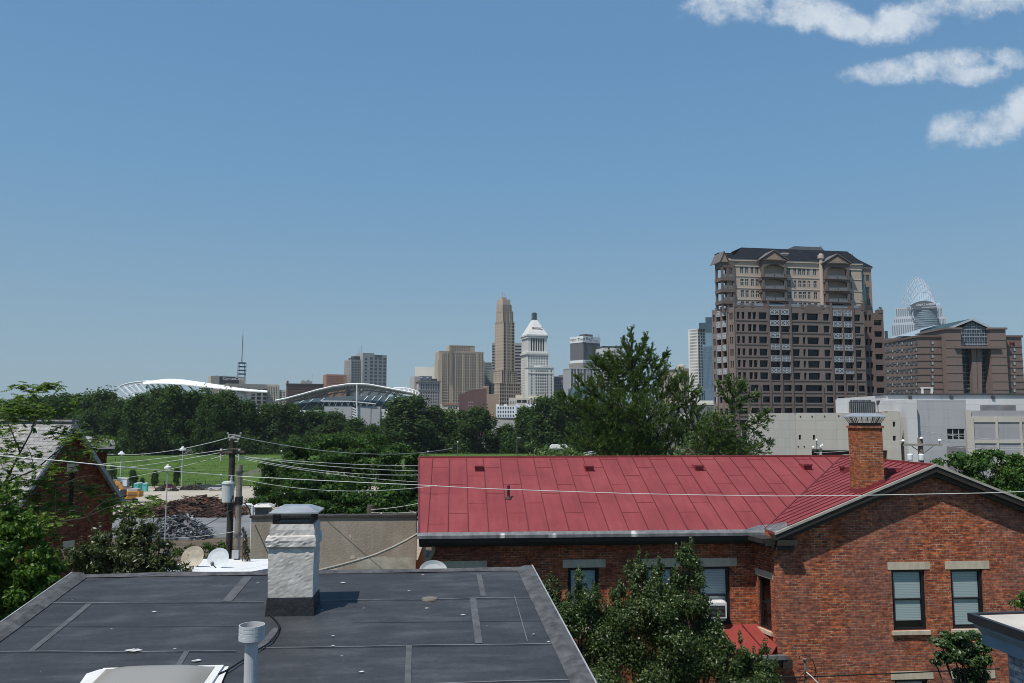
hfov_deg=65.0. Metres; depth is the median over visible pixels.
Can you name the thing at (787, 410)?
window
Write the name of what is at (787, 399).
window
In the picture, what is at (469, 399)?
brick block
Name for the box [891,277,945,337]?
tiara tower
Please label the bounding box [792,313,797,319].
window
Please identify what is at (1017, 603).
tree
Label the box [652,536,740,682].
pear tree
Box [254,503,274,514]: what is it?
cap vent
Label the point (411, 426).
belt tree
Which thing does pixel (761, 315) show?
window
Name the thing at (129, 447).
wood understorey
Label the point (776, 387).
window
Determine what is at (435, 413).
belt tree
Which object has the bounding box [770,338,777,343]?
window
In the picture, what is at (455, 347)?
window
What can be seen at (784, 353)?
window
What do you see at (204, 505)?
scrap heap
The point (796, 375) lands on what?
window
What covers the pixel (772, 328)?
window
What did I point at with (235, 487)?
lot edge strip
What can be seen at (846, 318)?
window
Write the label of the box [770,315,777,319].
window
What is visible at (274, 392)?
office block
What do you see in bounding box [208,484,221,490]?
parked car
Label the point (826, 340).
window
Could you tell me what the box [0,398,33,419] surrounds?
belt tree
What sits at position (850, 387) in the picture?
window
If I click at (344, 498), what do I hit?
shade tree
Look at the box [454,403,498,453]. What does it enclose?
belt tree
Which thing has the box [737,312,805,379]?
window
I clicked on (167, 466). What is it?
lamp post
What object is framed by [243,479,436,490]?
overhead wire
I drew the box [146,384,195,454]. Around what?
belt tree
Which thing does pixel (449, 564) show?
window
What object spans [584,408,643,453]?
belt tree
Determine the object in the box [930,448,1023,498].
broad tree
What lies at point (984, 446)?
overhead wire
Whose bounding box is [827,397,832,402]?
window
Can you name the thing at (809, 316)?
window
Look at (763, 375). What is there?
window
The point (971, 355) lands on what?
hotel
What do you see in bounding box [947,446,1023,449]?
overhead wire
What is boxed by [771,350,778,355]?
window
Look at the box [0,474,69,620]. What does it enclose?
dense bush
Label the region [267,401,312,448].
belt tree
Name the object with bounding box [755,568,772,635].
window
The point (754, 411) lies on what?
window
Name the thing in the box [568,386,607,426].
glass block
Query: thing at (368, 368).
grey tower
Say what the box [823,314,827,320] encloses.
window
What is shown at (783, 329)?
window
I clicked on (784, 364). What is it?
window
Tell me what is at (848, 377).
window
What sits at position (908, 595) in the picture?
window
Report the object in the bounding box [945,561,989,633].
window
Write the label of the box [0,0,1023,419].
sky
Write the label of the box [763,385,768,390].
window
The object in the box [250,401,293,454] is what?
belt tree
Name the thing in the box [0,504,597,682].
grey roof building
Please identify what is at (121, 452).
lamp post
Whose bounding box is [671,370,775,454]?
broadleaf tree
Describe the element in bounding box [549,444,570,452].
shuttle bus
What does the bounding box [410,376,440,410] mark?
ornate block
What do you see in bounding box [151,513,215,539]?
scrap heap
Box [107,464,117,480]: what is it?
sapling
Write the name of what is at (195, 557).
satellite dish
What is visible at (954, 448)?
loading door
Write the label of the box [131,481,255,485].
lot fence
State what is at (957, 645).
tree
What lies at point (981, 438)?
overhead wire
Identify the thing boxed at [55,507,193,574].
shrub
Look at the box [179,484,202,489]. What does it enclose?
debris heap
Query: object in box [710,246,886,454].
apartment tower
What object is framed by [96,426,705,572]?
ground
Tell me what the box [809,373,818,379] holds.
window
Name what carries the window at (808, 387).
in the apartment tower at (797, 329)
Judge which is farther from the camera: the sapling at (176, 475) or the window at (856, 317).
the window at (856, 317)
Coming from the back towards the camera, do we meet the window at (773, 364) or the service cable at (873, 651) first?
the window at (773, 364)
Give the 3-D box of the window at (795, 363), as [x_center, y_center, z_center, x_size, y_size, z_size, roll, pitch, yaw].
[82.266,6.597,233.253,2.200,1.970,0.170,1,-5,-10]
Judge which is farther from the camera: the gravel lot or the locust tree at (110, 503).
the gravel lot
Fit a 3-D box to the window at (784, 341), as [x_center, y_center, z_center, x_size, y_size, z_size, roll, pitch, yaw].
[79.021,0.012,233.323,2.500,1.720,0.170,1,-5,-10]
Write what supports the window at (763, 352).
in the apartment tower at (797, 329)
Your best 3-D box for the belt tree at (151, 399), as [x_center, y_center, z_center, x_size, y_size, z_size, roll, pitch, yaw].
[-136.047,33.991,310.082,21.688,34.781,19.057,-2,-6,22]
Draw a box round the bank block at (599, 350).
[595,346,624,409]
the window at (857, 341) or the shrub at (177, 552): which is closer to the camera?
the shrub at (177, 552)
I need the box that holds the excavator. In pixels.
[114,480,143,501]
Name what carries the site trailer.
on the gravel lot
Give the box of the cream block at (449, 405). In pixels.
[440,403,458,413]
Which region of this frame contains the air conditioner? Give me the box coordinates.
[706,599,726,617]
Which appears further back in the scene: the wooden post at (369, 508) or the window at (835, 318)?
the window at (835, 318)
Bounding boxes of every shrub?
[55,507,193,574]
[170,540,233,563]
[241,527,249,561]
[522,440,587,455]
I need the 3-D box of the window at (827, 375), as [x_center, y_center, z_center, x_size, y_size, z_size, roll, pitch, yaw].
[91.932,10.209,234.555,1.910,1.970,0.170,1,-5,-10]
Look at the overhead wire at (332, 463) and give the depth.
31.01 m
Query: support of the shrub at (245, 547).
on the ground at (254, 472)
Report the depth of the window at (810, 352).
234.39 m
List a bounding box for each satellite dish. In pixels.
[181,546,203,566]
[207,548,228,567]
[419,560,446,568]
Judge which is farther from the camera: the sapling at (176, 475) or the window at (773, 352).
the window at (773, 352)
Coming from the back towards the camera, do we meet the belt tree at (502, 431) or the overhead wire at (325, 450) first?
the belt tree at (502, 431)
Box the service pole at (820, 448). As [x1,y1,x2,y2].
[812,439,822,454]
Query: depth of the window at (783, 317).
233.93 m
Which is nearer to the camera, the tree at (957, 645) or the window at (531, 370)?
the tree at (957, 645)
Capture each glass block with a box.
[485,362,492,393]
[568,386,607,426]
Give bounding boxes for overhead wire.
[0,455,1023,495]
[105,449,226,463]
[109,450,232,469]
[110,436,233,454]
[115,454,227,479]
[187,508,234,535]
[236,436,451,453]
[236,456,379,474]
[239,456,408,470]
[242,456,408,465]
[243,459,412,481]
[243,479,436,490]
[920,430,1023,439]
[944,440,1023,447]
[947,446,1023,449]
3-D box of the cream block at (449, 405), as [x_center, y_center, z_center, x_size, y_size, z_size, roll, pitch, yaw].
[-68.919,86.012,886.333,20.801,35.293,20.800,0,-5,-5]
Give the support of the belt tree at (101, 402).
on the ground at (254, 472)
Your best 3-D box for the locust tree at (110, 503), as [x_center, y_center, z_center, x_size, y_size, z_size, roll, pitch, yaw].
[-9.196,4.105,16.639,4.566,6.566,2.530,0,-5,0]
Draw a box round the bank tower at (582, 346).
[569,334,599,384]
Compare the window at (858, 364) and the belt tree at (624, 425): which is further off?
the belt tree at (624, 425)
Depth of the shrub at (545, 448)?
51.46 m
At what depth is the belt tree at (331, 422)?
323.92 m
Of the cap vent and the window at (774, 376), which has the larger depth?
the window at (774, 376)
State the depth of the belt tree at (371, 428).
313.63 m
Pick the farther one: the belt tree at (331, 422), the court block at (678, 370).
the court block at (678, 370)
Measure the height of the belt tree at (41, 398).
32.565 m
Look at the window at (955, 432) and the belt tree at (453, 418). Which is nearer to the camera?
the window at (955, 432)
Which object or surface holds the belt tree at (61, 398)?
on the ground at (254, 472)
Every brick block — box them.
[286,380,323,403]
[323,374,346,397]
[459,388,486,434]
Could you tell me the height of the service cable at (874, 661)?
0.432 m
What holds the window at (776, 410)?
in the apartment tower at (797, 329)
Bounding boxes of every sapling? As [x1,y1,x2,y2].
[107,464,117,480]
[128,468,138,487]
[151,470,159,487]
[173,466,180,485]
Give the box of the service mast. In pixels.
[797,654,817,682]
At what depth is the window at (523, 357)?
1056.90 m
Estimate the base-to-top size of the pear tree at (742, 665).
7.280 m
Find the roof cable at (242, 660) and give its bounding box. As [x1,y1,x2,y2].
[218,613,279,674]
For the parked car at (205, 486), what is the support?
on the gravel lot
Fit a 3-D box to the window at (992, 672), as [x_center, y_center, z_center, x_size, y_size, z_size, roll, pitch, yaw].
[14.088,11.105,24.619,1.410,2.083,0.390,0,-5,-4]
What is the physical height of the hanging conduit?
0.439 m
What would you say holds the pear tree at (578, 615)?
on the ground at (254, 472)
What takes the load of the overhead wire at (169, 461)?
attached to the utility pole at (227, 490)
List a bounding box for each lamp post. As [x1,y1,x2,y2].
[118,451,124,477]
[164,464,170,538]
[180,446,185,485]
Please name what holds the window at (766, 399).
in the apartment tower at (797, 329)
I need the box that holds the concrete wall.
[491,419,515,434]
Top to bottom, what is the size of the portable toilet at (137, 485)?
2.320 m
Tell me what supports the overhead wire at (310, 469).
attached to the utility pole at (227, 490)
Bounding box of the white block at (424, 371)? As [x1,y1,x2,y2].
[415,367,434,378]
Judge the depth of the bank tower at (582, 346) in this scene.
1142.09 m
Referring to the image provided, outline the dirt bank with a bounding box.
[111,537,431,564]
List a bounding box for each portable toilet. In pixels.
[134,482,139,487]
[142,483,147,490]
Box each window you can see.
[63,540,74,557]
[66,463,78,510]
[370,365,385,384]
[440,561,486,567]
[441,347,482,401]
[493,305,501,403]
[502,305,519,385]
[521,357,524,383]
[531,370,551,395]
[563,559,605,631]
[639,558,681,612]
[690,345,697,400]
[698,558,736,623]
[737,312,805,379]
[751,385,757,390]
[751,396,757,402]
[751,408,757,413]
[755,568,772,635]
[759,313,765,318]
[759,325,765,330]
[759,337,765,342]
[760,349,766,355]
[760,360,766,366]
[760,372,766,378]
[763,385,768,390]
[763,396,769,402]
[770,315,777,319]
[770,326,777,331]
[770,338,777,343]
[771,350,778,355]
[771,362,778,366]
[771,374,779,379]
[774,385,779,390]
[774,396,779,402]
[774,408,780,412]
[781,315,787,319]
[781,326,787,331]
[782,339,787,343]
[782,351,788,355]
[782,362,788,366]
[783,374,789,379]
[784,385,790,390]
[785,397,790,402]
[785,408,791,412]
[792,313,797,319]
[792,325,797,331]
[792,337,797,343]
[793,349,798,355]
[793,361,798,366]
[794,373,799,379]
[795,385,801,390]
[795,397,801,402]
[796,408,802,412]
[806,385,821,390]
[806,397,821,402]
[807,314,816,319]
[807,326,817,331]
[807,338,817,343]
[807,408,821,412]
[808,350,817,355]
[808,361,818,367]
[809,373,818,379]
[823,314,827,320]
[824,326,828,332]
[824,338,828,343]
[825,361,829,367]
[825,373,829,379]
[827,385,832,390]
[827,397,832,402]
[827,408,833,412]
[833,316,839,320]
[833,328,840,332]
[834,339,840,344]
[834,351,841,355]
[835,363,841,367]
[835,375,842,379]
[838,385,843,390]
[844,316,849,321]
[844,328,850,332]
[845,340,850,344]
[845,351,851,356]
[846,363,851,368]
[846,375,852,379]
[848,385,853,391]
[854,315,858,320]
[855,338,859,344]
[856,350,860,356]
[856,362,860,367]
[857,373,861,379]
[859,386,864,391]
[887,562,930,634]
[891,671,933,682]
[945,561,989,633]
[947,429,964,439]
[951,670,995,678]
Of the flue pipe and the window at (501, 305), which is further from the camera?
the window at (501, 305)
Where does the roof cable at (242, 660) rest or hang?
on the grey roof building at (480, 625)
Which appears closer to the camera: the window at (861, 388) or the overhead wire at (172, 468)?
the overhead wire at (172, 468)
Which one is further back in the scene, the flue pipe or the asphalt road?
the asphalt road
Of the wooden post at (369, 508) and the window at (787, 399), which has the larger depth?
the window at (787, 399)
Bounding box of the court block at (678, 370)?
[661,364,688,403]
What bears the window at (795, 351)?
in the apartment tower at (797, 329)
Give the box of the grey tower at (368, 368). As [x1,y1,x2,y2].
[344,353,386,395]
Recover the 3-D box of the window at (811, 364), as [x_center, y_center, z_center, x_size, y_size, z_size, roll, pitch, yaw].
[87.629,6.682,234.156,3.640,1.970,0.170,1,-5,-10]
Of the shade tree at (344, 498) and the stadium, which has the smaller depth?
the shade tree at (344, 498)
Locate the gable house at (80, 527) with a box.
[0,420,126,577]
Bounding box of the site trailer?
[116,478,130,486]
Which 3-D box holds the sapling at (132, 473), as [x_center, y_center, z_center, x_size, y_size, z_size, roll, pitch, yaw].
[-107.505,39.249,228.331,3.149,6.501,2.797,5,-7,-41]
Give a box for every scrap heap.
[120,494,249,517]
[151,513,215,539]
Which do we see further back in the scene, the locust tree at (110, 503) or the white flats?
the white flats
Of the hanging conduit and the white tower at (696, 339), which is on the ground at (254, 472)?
the white tower at (696, 339)
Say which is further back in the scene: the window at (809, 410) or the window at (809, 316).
the window at (809, 316)
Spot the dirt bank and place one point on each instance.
(181, 544)
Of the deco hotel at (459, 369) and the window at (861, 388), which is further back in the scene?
the deco hotel at (459, 369)
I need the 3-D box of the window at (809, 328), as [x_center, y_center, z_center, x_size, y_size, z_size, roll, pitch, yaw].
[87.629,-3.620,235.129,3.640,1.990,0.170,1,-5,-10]
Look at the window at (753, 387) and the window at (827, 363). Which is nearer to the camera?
the window at (753, 387)
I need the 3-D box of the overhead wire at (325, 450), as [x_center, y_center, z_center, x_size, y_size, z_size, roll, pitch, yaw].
[-6.921,4.955,38.705,0.026,1.262,19.230,-2,-6,20]
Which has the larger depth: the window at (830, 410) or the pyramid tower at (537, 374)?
the pyramid tower at (537, 374)
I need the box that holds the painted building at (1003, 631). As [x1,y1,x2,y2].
[967,611,1023,682]
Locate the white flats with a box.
[493,404,541,420]
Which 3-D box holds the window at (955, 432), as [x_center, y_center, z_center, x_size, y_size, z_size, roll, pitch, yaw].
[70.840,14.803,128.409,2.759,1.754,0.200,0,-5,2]
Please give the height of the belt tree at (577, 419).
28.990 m
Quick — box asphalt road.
[112,515,417,537]
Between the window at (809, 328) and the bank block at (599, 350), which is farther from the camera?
the bank block at (599, 350)
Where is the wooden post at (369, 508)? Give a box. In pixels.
[367,505,374,513]
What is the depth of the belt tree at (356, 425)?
320.72 m
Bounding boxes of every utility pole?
[219,432,244,558]
[229,465,243,559]
[901,437,942,462]
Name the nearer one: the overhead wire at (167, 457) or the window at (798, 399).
the overhead wire at (167, 457)
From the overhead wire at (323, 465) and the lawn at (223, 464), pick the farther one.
the lawn at (223, 464)
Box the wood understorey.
[84,427,664,455]
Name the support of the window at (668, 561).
in the brick house at (792, 573)
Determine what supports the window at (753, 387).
in the apartment tower at (797, 329)
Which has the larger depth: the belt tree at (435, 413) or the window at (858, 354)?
the belt tree at (435, 413)
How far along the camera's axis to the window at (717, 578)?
25.38 m
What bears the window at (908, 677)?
in the brick house at (792, 573)
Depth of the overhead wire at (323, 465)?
30.48 m
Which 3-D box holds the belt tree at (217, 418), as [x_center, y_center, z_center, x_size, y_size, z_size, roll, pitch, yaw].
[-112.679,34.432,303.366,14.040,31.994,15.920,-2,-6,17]
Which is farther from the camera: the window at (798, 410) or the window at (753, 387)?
the window at (798, 410)
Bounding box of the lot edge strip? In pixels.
[118,486,381,487]
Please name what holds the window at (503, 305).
in the deco skyscraper
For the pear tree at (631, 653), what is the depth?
19.15 m
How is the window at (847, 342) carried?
in the apartment tower at (797, 329)
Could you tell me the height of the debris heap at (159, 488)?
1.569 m
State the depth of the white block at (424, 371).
1062.53 m
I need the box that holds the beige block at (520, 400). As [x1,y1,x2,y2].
[509,395,543,405]
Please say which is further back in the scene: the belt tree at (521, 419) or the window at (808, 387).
the belt tree at (521, 419)
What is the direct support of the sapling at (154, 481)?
on the gravel lot
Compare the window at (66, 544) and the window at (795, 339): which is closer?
the window at (66, 544)
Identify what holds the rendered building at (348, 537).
on the ground at (254, 472)
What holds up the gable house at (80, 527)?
on the ground at (254, 472)
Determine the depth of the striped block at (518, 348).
1123.11 m
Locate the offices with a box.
[655,401,713,444]
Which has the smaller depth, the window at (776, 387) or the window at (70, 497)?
the window at (70, 497)
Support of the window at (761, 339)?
in the apartment tower at (797, 329)
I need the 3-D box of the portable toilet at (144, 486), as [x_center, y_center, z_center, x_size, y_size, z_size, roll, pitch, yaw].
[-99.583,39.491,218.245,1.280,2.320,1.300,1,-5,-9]
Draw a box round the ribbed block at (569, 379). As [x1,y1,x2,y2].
[563,368,593,402]
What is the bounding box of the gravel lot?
[113,488,415,514]
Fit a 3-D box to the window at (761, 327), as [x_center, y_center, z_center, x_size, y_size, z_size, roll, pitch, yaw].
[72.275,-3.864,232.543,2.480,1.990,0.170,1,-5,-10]
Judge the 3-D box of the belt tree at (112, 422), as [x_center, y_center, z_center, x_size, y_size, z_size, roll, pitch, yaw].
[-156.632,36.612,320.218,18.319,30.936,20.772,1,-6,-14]
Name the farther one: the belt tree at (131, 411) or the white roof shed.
the belt tree at (131, 411)
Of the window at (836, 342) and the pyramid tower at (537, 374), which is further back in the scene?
the pyramid tower at (537, 374)
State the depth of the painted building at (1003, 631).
11.23 m
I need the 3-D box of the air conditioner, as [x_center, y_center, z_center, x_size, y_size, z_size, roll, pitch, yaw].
[6.327,8.340,25.066,0.614,0.474,0.434,0,-5,-4]
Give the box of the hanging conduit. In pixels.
[319,533,416,569]
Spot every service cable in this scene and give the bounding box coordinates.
[779,668,999,677]
[810,654,932,669]
[811,642,932,658]
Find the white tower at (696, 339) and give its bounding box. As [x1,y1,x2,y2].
[688,329,705,400]
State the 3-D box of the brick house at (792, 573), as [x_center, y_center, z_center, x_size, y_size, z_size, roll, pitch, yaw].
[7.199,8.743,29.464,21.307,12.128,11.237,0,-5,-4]
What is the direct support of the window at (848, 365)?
in the apartment tower at (797, 329)
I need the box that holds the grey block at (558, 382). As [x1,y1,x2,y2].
[554,375,562,398]
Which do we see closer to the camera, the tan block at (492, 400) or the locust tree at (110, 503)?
the locust tree at (110, 503)
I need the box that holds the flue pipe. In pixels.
[242,503,253,543]
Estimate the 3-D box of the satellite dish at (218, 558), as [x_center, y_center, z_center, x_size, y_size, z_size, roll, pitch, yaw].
[-6.874,5.331,18.748,0.408,1.001,0.486,3,-6,-33]
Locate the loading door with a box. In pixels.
[947,446,965,472]
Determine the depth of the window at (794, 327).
234.16 m
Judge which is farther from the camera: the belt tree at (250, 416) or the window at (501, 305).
the window at (501, 305)
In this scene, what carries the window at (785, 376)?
in the apartment tower at (797, 329)
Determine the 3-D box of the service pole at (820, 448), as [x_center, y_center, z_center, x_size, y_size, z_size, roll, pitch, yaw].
[21.837,12.178,57.075,0.843,10.478,0.294,0,-5,0]
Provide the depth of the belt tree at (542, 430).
293.66 m
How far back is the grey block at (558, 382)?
1079.01 m
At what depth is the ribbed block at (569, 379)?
945.07 m
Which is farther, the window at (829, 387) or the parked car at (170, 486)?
the window at (829, 387)
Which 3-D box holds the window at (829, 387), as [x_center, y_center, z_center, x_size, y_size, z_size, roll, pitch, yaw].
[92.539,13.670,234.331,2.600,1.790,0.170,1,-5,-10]
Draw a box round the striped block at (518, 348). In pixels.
[492,343,521,394]
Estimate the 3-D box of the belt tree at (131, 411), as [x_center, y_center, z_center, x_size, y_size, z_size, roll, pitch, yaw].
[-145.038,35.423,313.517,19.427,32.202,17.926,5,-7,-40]
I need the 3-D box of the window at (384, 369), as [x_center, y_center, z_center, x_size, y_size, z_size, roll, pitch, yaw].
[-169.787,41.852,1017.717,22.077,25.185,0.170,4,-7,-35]
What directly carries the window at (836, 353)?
in the apartment tower at (797, 329)
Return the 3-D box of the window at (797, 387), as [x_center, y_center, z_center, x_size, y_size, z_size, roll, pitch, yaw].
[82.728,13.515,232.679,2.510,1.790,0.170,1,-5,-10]
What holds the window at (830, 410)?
in the apartment tower at (797, 329)
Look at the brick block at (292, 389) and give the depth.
963.30 m
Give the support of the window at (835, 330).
in the apartment tower at (797, 329)
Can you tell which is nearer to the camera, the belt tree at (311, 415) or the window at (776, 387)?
the window at (776, 387)
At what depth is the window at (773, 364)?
232.08 m
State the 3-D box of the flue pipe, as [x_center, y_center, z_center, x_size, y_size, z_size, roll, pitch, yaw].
[-9.528,6.943,28.962,0.407,2.219,0.109,0,-5,-3]
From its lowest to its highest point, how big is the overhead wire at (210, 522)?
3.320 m
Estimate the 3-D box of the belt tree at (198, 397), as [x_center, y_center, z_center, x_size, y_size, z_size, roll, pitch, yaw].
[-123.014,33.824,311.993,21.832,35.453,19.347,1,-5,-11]
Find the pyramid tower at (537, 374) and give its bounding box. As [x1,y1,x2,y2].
[519,312,553,432]
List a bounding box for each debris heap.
[153,486,164,490]
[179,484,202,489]
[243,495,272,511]
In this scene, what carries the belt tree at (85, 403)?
on the ground at (254, 472)
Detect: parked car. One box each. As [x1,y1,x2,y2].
[161,484,175,488]
[199,484,212,489]
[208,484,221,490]
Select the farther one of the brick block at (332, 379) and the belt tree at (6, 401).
the brick block at (332, 379)
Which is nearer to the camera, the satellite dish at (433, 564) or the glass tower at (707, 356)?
the satellite dish at (433, 564)
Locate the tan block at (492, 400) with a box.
[482,386,497,417]
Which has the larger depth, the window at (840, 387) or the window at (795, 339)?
the window at (840, 387)
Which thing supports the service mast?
attached to the brick house at (792, 573)
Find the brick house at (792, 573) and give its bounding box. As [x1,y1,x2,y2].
[417,413,1023,682]
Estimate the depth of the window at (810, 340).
234.73 m
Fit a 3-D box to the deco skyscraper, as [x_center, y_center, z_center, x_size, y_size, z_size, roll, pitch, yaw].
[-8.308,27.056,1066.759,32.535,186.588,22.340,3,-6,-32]
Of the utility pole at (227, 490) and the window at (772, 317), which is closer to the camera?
the utility pole at (227, 490)
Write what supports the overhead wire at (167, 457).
attached to the utility pole at (227, 490)
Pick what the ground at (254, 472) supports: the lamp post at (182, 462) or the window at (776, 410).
the lamp post at (182, 462)
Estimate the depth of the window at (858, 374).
236.17 m
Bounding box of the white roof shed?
[169,559,319,571]
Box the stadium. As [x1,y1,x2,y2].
[115,379,418,427]
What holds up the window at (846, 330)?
in the apartment tower at (797, 329)
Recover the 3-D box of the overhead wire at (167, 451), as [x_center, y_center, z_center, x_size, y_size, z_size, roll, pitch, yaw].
[-18.080,4.978,38.703,0.027,1.271,23.795,5,-7,-41]
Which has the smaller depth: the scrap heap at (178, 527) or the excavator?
the scrap heap at (178, 527)
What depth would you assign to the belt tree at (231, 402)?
311.57 m
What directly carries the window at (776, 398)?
in the apartment tower at (797, 329)
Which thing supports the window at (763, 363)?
in the apartment tower at (797, 329)
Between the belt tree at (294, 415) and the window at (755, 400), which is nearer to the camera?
the window at (755, 400)
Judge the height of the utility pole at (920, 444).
10.902 m
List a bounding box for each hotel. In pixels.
[434,345,484,403]
[884,318,1023,393]
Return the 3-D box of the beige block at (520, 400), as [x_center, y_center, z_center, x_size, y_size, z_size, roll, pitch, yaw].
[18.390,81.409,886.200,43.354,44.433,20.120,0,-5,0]
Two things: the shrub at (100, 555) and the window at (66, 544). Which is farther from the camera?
the window at (66, 544)
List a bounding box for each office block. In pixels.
[208,338,266,418]
[266,384,285,425]
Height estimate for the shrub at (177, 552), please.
6.182 m
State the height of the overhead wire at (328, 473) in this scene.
0.922 m
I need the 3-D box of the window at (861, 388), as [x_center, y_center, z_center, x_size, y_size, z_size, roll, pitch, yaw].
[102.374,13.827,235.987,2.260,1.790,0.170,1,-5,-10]
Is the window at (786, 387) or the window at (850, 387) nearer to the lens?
the window at (786, 387)
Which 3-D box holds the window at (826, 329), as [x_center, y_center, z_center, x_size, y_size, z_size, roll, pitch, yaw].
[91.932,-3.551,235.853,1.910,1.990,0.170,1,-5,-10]
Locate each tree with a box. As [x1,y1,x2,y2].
[0,381,167,543]
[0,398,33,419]
[19,394,48,419]
[31,392,82,419]
[70,387,101,433]
[78,385,122,451]
[92,394,138,455]
[115,391,155,455]
[132,385,182,455]
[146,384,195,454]
[169,383,215,454]
[188,390,236,454]
[213,386,248,454]
[227,398,264,454]
[244,429,427,520]
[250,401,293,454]
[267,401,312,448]
[292,404,326,442]
[312,408,351,439]
[339,415,367,435]
[360,423,383,435]
[374,393,444,453]
[419,404,452,453]
[439,405,479,453]
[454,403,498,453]
[488,422,517,453]
[509,405,537,453]
[520,394,576,453]
[542,565,632,682]
[552,398,606,452]
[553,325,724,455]
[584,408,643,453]
[587,549,701,682]
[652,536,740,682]
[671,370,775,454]
[710,629,783,682]
[929,629,994,682]
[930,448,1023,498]
[1008,590,1023,610]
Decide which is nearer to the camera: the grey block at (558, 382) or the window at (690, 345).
the window at (690, 345)
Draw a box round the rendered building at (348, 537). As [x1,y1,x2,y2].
[249,513,425,569]
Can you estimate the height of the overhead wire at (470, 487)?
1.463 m
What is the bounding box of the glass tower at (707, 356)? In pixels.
[698,317,713,405]
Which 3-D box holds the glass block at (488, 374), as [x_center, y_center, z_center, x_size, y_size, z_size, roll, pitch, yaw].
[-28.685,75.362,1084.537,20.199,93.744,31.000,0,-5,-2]
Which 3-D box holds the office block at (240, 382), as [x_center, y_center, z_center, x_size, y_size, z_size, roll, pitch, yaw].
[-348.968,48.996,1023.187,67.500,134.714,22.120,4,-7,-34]
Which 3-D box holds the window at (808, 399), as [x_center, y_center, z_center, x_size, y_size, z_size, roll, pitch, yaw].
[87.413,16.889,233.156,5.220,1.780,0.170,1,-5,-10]
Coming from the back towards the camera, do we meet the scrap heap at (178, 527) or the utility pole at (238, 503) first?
the scrap heap at (178, 527)
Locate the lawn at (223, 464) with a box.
[106,454,681,485]
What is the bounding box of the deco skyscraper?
[491,294,519,405]
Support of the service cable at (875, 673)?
attached to the service mast
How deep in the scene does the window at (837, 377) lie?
235.08 m
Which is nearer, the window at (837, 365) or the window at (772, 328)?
the window at (772, 328)
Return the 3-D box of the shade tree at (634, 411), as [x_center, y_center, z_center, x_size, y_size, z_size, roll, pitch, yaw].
[9.833,5.205,59.546,13.769,13.310,6.109,0,-5,0]
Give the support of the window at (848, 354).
in the apartment tower at (797, 329)
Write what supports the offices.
on the ground at (254, 472)
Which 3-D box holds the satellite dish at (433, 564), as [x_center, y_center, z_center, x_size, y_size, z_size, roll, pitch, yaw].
[-2.022,6.878,22.188,0.635,1.718,1.232,-2,-6,22]

